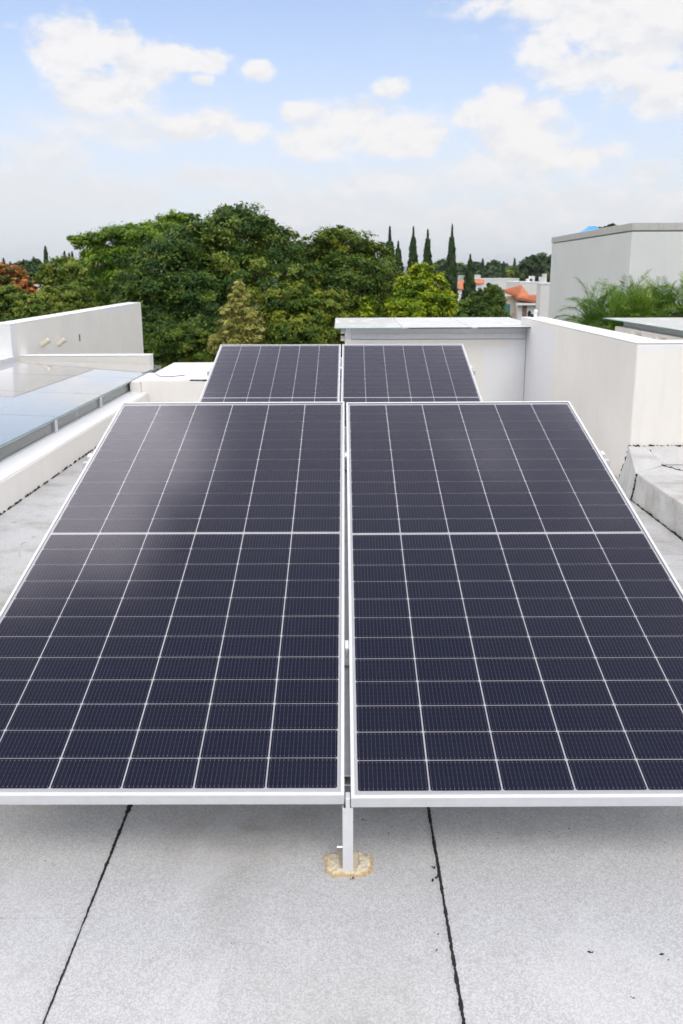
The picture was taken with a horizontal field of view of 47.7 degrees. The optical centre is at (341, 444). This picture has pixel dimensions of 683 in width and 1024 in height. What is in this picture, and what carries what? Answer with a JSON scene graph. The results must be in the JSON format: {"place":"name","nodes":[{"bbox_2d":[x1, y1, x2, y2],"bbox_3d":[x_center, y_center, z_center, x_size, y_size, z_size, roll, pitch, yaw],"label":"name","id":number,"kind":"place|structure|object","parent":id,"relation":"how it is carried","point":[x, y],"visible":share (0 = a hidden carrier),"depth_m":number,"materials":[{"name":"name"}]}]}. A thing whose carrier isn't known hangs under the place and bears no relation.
{"place":"outdoors","nodes":[
{"label":"outdoors","id":0,"kind":"place"},
{"bbox_2d":[143,264,516,272],"bbox_3d":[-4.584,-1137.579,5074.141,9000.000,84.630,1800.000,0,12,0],"label":"hills","id":1,"kind":"structure","parent":0,"point":[405,267],"depth_m":4955.03,"materials":[{"name":"green plant"}]},
{"bbox_2d":[0,0,682,265],"label":"sky","id":2,"kind":"structure","parent":0,"point":[517,125],"materials":[{"name":"blue"}]},
{"bbox_2d":[457,280,463,300],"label":"tiled roof house","id":3,"kind":"structure","parent":0,"point":[460,286],"depth_m":108.40,"materials":[{"name":"orange tile"}]},
{"bbox_2d":[457,275,480,284],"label":"white house","id":4,"kind":"structure","parent":0,"point":[460,277],"depth_m":148.27,"materials":[{"name":"white paint"}]},
{"bbox_2d":[475,279,484,290],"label":"tiled roof house","id":5,"kind":"structure","parent":0,"point":[479,282],"depth_m":113.41,"materials":[{"name":"orange tile"}]},
{"bbox_2d":[474,278,518,295],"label":"white house","id":6,"kind":"structure","parent":0,"point":[501,282],"depth_m":127.23,"materials":[{"name":"white paint"}]},
{"bbox_2d":[504,285,535,320],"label":"tiled house","id":7,"kind":"structure","parent":0,"point":[521,302],"depth_m":88.26,"materials":[{"name":"orange ceramic"}]},
{"bbox_2d":[505,304,509,315],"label":"window","id":8,"kind":"structure","parent":7,"relation":"in","point":[507,306],"depth_m":87.78,"materials":[{"name":"teal glass"}]},
{"bbox_2d":[522,305,526,316],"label":"door panel","id":9,"kind":"structure","parent":7,"relation":"in","point":[524,307],"depth_m":87.84,"materials":[{"name":"brown wood"}]},
{"bbox_2d":[506,281,536,295],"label":"white house","id":10,"kind":"structure","parent":0,"point":[530,287],"depth_m":103.04,"materials":[{"name":"white paint"}]},
{"bbox_2d":[536,274,549,317],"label":"white house","id":11,"kind":"structure","parent":0,"point":[542,297],"depth_m":59.09,"materials":[{"name":"white paint"}]},
{"bbox_2d":[578,226,598,232],"bbox_3d":[8.164,-6.479,25.206,1.130,1.230,1.100,0,12,0],"label":"water tank","id":12,"kind":"object","parent":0,"point":[588,228],"visible":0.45,"depth_m":24.92,"materials":[{"name":"blue plastic"}]},
{"bbox_2d":[548,222,682,327],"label":"grey building","id":13,"kind":"structure","parent":0,"point":[612,254],"depth_m":14.54,"materials":[{"name":"paint"}]},
{"bbox_2d":[615,326,682,339],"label":"neighbour wall","id":14,"kind":"structure","parent":0,"point":[645,333],"depth_m":8.99,"materials":[{"name":"white paint"}]},
{"label":"ground","id":15,"kind":"structure","parent":0,"visible":0},
{"bbox_2d":[0,262,38,300],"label":"flame tree","id":16,"kind":"object","parent":15,"relation":"on","point":[19,276],"visible":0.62,"depth_m":38.82,"materials":[{"name":"orange plant"}]},
{"bbox_2d":[0,281,44,321],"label":"hedge tree","id":17,"kind":"object","parent":15,"relation":"on","point":[16,305],"visible":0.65,"depth_m":29.01,"materials":[{"name":"green plant"}]},
{"bbox_2d":[9,258,42,287],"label":"blue green tree","id":18,"kind":"object","parent":15,"relation":"on","point":[32,267],"visible":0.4,"depth_m":67.55,"materials":[{"name":"green plant"}]},
{"bbox_2d":[43,246,48,263],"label":"distant cypress","id":19,"kind":"object","parent":15,"relation":"on","point":[46,259],"visible":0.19,"depth_m":145.49,"materials":[{"name":"green plant"}]},
{"bbox_2d":[30,279,99,314],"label":"hedge tree","id":20,"kind":"object","parent":15,"relation":"on","point":[62,298],"visible":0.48,"depth_m":31.22,"materials":[{"name":"green plant"}]},
{"bbox_2d":[0,302,143,361],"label":"boundary wall","id":21,"kind":"structure","parent":15,"relation":"on","point":[113,329],"depth_m":12.70,"materials":[{"name":"white paint"}]},
{"bbox_2d":[32,253,115,296],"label":"olive tree","id":22,"kind":"object","parent":15,"relation":"on","point":[62,270],"visible":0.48,"depth_m":40.41,"materials":[{"name":"green plant"}]},
{"bbox_2d":[72,277,114,306],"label":"hedge tree","id":23,"kind":"object","parent":15,"relation":"on","point":[104,297],"visible":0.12,"depth_m":32.99,"materials":[{"name":"green plant"}]},
{"bbox_2d":[66,209,200,285],"bbox_3d":[-8.539,-4.538,33.232,5.513,10.823,3.297,1,12,8],"label":"feathery tree","id":24,"kind":"object","parent":15,"relation":"on","point":[99,251],"visible":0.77,"depth_m":31.73,"materials":[{"name":"green plant"}]},
{"bbox_2d":[142,318,216,368],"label":"shade tree","id":25,"kind":"object","parent":15,"relation":"on","point":[183,343],"visible":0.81,"depth_m":22.60,"materials":[{"name":"green plant"}]},
{"bbox_2d":[105,201,307,362],"bbox_3d":[-4.509,-2.800,26.015,6.965,10.495,4.762,0,12,0],"label":"ash tree","id":26,"kind":"object","parent":15,"relation":"on","point":[216,254],"visible":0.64,"depth_m":25.04,"materials":[{"name":"green plant"}]},
{"bbox_2d":[207,279,267,354],"bbox_3d":[-2.799,-0.518,21.377,1.737,7.962,1.293,0,12,0],"label":"golden conifer","id":27,"kind":"object","parent":15,"relation":"on","point":[241,324],"visible":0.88,"depth_m":20.56,"materials":[{"name":"green plant"}]},
{"bbox_2d":[229,277,277,292],"bbox_3d":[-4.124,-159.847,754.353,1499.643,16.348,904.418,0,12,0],"label":"wood","id":28,"kind":"object","parent":15,"relation":"on","point":[268,284],"depth_m":343.57,"materials":[{"name":"plant"}]},
{"bbox_2d":[254,262,349,344],"bbox_3d":[-1.144,-0.818,21.725,2.967,8.395,2.272,0,12,0],"label":"leafy tree","id":29,"kind":"object","parent":15,"relation":"on","point":[299,314],"visible":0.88,"depth_m":20.89,"materials":[{"name":"green plant"}]},
{"bbox_2d":[277,224,406,356],"bbox_3d":[0.306,-2.774,27.341,5.721,9.824,4.208,0,12,0],"label":"mesquite tree","id":30,"kind":"object","parent":15,"relation":"on","point":[353,265],"visible":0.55,"depth_m":26.36,"materials":[{"name":"green plant"}]},
{"bbox_2d":[354,294,379,317],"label":"lime sapling","id":31,"kind":"object","parent":15,"relation":"on","point":[370,304],"visible":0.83,"depth_m":24.52,"materials":[{"name":"green plant"}]},
{"bbox_2d":[385,226,395,257],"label":"cypress","id":32,"kind":"object","parent":15,"relation":"on","point":[389,241],"visible":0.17,"depth_m":72.46,"materials":[{"name":"green plant"}]},
{"bbox_2d":[395,241,403,271],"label":"cypress","id":33,"kind":"object","parent":15,"relation":"on","point":[398,253],"visible":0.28,"depth_m":75.60,"materials":[{"name":"green plant"}]},
{"bbox_2d":[407,226,418,290],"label":"cypress","id":34,"kind":"object","parent":15,"relation":"on","point":[413,257],"visible":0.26,"depth_m":78.38,"materials":[{"name":"green plant"}]},
{"bbox_2d":[380,261,460,317],"bbox_3d":[2.500,-1.812,26.024,2.951,8.481,2.187,-8,14,-30],"label":"lime tree","id":35,"kind":"object","parent":15,"relation":"on","point":[429,298],"visible":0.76,"depth_m":25.02,"materials":[{"name":"green plant"}]},
{"bbox_2d":[422,228,432,272],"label":"cypress","id":36,"kind":"object","parent":15,"relation":"on","point":[427,256],"visible":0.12,"depth_m":72.59,"materials":[{"name":"green plant"}]},
{"bbox_2d":[433,258,458,282],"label":"horizon tree","id":37,"kind":"object","parent":15,"relation":"on","point":[440,265],"visible":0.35,"depth_m":145.16,"materials":[{"name":"green plant"}]},
{"bbox_2d":[445,223,458,304],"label":"cypress","id":38,"kind":"object","parent":15,"relation":"on","point":[451,271],"visible":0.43,"depth_m":75.73,"materials":[{"name":"green plant"}]},
{"bbox_2d":[457,264,466,282],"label":"horizon tree","id":39,"kind":"object","parent":15,"relation":"on","point":[461,268],"visible":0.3,"depth_m":154.93,"materials":[{"name":"green plant"}]},
{"bbox_2d":[460,253,476,299],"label":"cypress","id":40,"kind":"object","parent":15,"relation":"on","point":[469,285],"visible":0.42,"depth_m":78.91,"materials":[{"name":"green plant"}]},
{"bbox_2d":[466,261,480,272],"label":"horizon tree","id":41,"kind":"object","parent":15,"relation":"on","point":[476,265],"visible":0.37,"depth_m":253.43,"materials":[{"name":"green plant"}]},
{"bbox_2d":[479,259,484,277],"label":"distant cypress","id":42,"kind":"object","parent":15,"relation":"on","point":[482,271],"visible":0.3,"depth_m":185.02,"materials":[{"name":"green plant"}]},
{"bbox_2d":[454,283,513,317],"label":"tree","id":43,"kind":"object","parent":15,"relation":"on","point":[490,300],"visible":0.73,"depth_m":48.76,"materials":[{"name":"green plant"}]},
{"bbox_2d":[484,265,499,277],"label":"horizon tree","id":44,"kind":"object","parent":15,"relation":"on","point":[491,271],"visible":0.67,"depth_m":188.75,"materials":[{"name":"green plant"}]},
{"bbox_2d":[486,259,501,271],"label":"horizon tree","id":45,"kind":"object","parent":15,"relation":"on","point":[493,262],"visible":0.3,"depth_m":198.95,"materials":[{"name":"green plant"}]},
{"bbox_2d":[500,261,505,277],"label":"distant cypress","id":46,"kind":"object","parent":15,"relation":"on","point":[503,272],"visible":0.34,"depth_m":185.18,"materials":[{"name":"green plant"}]},
{"bbox_2d":[500,266,524,279],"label":"horizon tree","id":47,"kind":"object","parent":15,"relation":"on","point":[511,272],"visible":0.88,"depth_m":185.52,"materials":[{"name":"green plant"}]},
{"bbox_2d":[517,254,540,278],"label":"horizon tree","id":48,"kind":"object","parent":15,"relation":"on","point":[530,265],"visible":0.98,"depth_m":145.56,"materials":[{"name":"green plant"}]},
{"bbox_2d":[532,252,547,278],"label":"horizon tree","id":49,"kind":"object","parent":15,"relation":"on","point":[541,256],"visible":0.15,"depth_m":150.16,"materials":[{"name":"green plant"}]},
{"bbox_2d":[537,254,550,281],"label":"horizon tree","id":50,"kind":"object","parent":15,"relation":"on","point":[545,266],"visible":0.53,"depth_m":145.21,"materials":[{"name":"green plant"}]},
{"bbox_2d":[551,277,631,326],"bbox_3d":[3.650,1.462,12.043,1.438,8.006,1.492,0,12,0],"label":"palm","id":51,"kind":"object","parent":15,"relation":"on","point":[590,317],"visible":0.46,"depth_m":11.18,"materials":[{"name":"green plant"}]},
{"bbox_2d":[598,223,616,228],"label":"roof tree","id":52,"kind":"object","parent":15,"relation":"on","point":[611,224],"visible":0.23,"depth_m":28.85,"materials":[{"name":"green plant"}]},
{"bbox_2d":[577,283,656,330],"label":"palm","id":53,"kind":"object","parent":15,"relation":"on","point":[618,311],"visible":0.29,"depth_m":10.80,"materials":[{"name":"green plant"}]},
{"bbox_2d":[574,269,672,324],"bbox_3d":[4.375,1.289,12.529,1.625,8.131,1.453,-7,14,-29],"label":"palm","id":54,"kind":"object","parent":15,"relation":"on","point":[628,288],"visible":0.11,"depth_m":11.56,"materials":[{"name":"green plant"}]},
{"bbox_2d":[602,280,681,328],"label":"palm","id":55,"kind":"object","parent":15,"relation":"on","point":[644,309],"visible":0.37,"depth_m":10.91,"materials":[{"name":"green plant"}]},
{"bbox_2d":[626,275,682,317],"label":"palm","id":56,"kind":"object","parent":15,"relation":"on","point":[661,291],"visible":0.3,"depth_m":11.51,"materials":[{"name":"green plant"}]},
{"bbox_2d":[650,272,682,317],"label":"palm","id":57,"kind":"object","parent":15,"relation":"on","point":[675,304],"visible":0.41,"depth_m":11.28,"materials":[{"name":"green plant"}]},
{"bbox_3d":[-1.013,4.135,4.225,6.740,6.140,14.500,0,12,0],"label":"house body","id":58,"kind":"object","parent":15,"relation":"on","visible":0},
{"bbox_2d":[0,360,161,462],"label":"skylight","id":59,"kind":"object","parent":58,"relation":"on","point":[40,401],"visible":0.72,"depth_m":7.81,"materials":[{"name":"glass"}]},
{"bbox_2d":[0,356,14,365],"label":"skylight kerb","id":60,"kind":"structure","parent":59,"relation":"attached to","point":[4,360],"depth_m":9.92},
{"bbox_2d":[20,354,153,364],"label":"parapet wall","id":61,"kind":"structure","parent":58,"relation":"on","point":[144,359],"depth_m":10.35,"materials":[{"name":"white paint"}]},
{"bbox_2d":[0,448,682,1023],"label":"roof","id":62,"kind":"structure","parent":58,"relation":"on","point":[210,912],"depth_m":1.87,"materials":[{"name":"concrete"}]},
{"bbox_2d":[11,521,35,556],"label":"sealant drips","id":63,"kind":"object","parent":62,"relation":"on","point":[23,542],"visible":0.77,"depth_m":4.48,"materials":[{"name":"plastic"}]},
{"bbox_2d":[0,392,148,514],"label":"kerb wall","id":64,"kind":"structure","parent":62,"relation":"on","point":[28,471],"depth_m":6.03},
{"bbox_2d":[130,373,152,391],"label":"corner pier","id":65,"kind":"structure","parent":64,"relation":"on","point":[135,385],"depth_m":8.86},
{"bbox_2d":[141,362,213,401],"bbox_3d":[-1.130,-0.717,9.789,2.345,0.456,1.844,0,12,0],"label":"roof upstand","id":66,"kind":"object","parent":62,"relation":"on","point":[189,385],"visible":0.34,"depth_m":8.89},
{"bbox_2d":[142,370,183,376],"bbox_3d":[-2.162,-0.841,9.194,0.553,0.048,0.249,5,13,21],"label":"cable","id":67,"kind":"object","parent":66,"relation":"on","point":[163,376],"visible":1,"depth_m":9.15,"materials":[{"name":"white rubber"}]},
{"bbox_2d":[207,357,475,401],"bbox_3d":[-0.009,-0.221,6.277,2.384,0.765,2.121,0,12,0],"label":"mounting rack","id":68,"kind":"object","parent":62,"relation":"on","point":[473,371],"visible":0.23,"depth_m":6.80,"materials":[{"name":"metal"}]},
{"bbox_2d":[199,344,340,401],"bbox_3d":[-0.584,-0.369,6.296,1.135,0.038,2.280,0,29,1],"label":"solar panel","id":69,"kind":"object","parent":68,"relation":"attached to","point":[280,373],"visible":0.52,"depth_m":6.70,"materials":[{"name":"black glass"}]},
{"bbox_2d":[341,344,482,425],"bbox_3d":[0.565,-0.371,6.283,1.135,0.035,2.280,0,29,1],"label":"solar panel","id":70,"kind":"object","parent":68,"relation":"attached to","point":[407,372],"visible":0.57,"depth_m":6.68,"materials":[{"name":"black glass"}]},
{"bbox_2d":[82,426,609,871],"bbox_3d":[0.019,0.505,2.930,2.375,0.770,2.109,0,12,0],"label":"mounting rack","id":71,"kind":"object","parent":62,"relation":"on","point":[347,818],"visible":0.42,"depth_m":2.29,"materials":[{"name":"metal"}]},
{"bbox_2d":[0,402,343,804],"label":"solar panel","id":72,"kind":"object","parent":71,"relation":"on","point":[172,621],"visible":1,"depth_m":2.51,"materials":[{"name":"black glass"}]},
{"bbox_2d":[346,401,682,806],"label":"solar panel","id":73,"kind":"object","parent":71,"relation":"attached to","point":[515,594],"visible":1,"depth_m":2.51,"materials":[{"name":"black glass"}]},
{"bbox_2d":[324,851,372,877],"bbox_3d":[0.018,1.095,2.015,0.134,0.025,0.092,0,12,0],"label":"foam collar","id":74,"kind":"object","parent":62,"relation":"on","point":[362,864],"visible":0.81,"depth_m":2.00,"materials":[{"name":"beige plastic"}]},
{"bbox_2d":[45,811,668,998],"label":"bitumen crumbs","id":75,"kind":"object","parent":62,"relation":"on","point":[438,933],"visible":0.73,"depth_m":1.80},
{"bbox_2d":[341,329,525,401],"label":"end wall","id":76,"kind":"structure","parent":62,"relation":"on","point":[498,365],"depth_m":8.80,"materials":[{"name":"white paint"}]},
{"bbox_2d":[619,444,682,540],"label":"roof step","id":77,"kind":"object","parent":62,"relation":"on","point":[651,478],"visible":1,"depth_m":5.16,"materials":[{"name":"concrete"}]},
{"bbox_2d":[335,317,530,339],"bbox_3d":[1.073,-0.192,9.665,2.292,2.666,1.732,0,12,0],"label":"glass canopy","id":78,"kind":"object","parent":58,"relation":"on","point":[445,328],"visible":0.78,"depth_m":8.76,"materials":[{"name":"white metal"}]},
{"bbox_2d":[521,317,682,476],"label":"parapet wall","id":79,"kind":"structure","parent":58,"relation":"on","point":[620,391],"depth_m":6.03,"materials":[{"name":"white paint"}]},
{"bbox_2d":[531,309,537,316],"bbox_3d":[2.219,-1.510,8.894,0.073,0.090,0.065,0,12,0],"label":"vent cap","id":80,"kind":"object","parent":79,"relation":"on","point":[534,314],"visible":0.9,"depth_m":8.89,"materials":[{"name":"white metal"}]},
{"bbox_2d":[603,317,682,335],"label":"roof","id":81,"kind":"structure","parent":79,"relation":"attached to","point":[673,326],"depth_m":9.21,"materials":[{"name":"white metal"}]}
]}

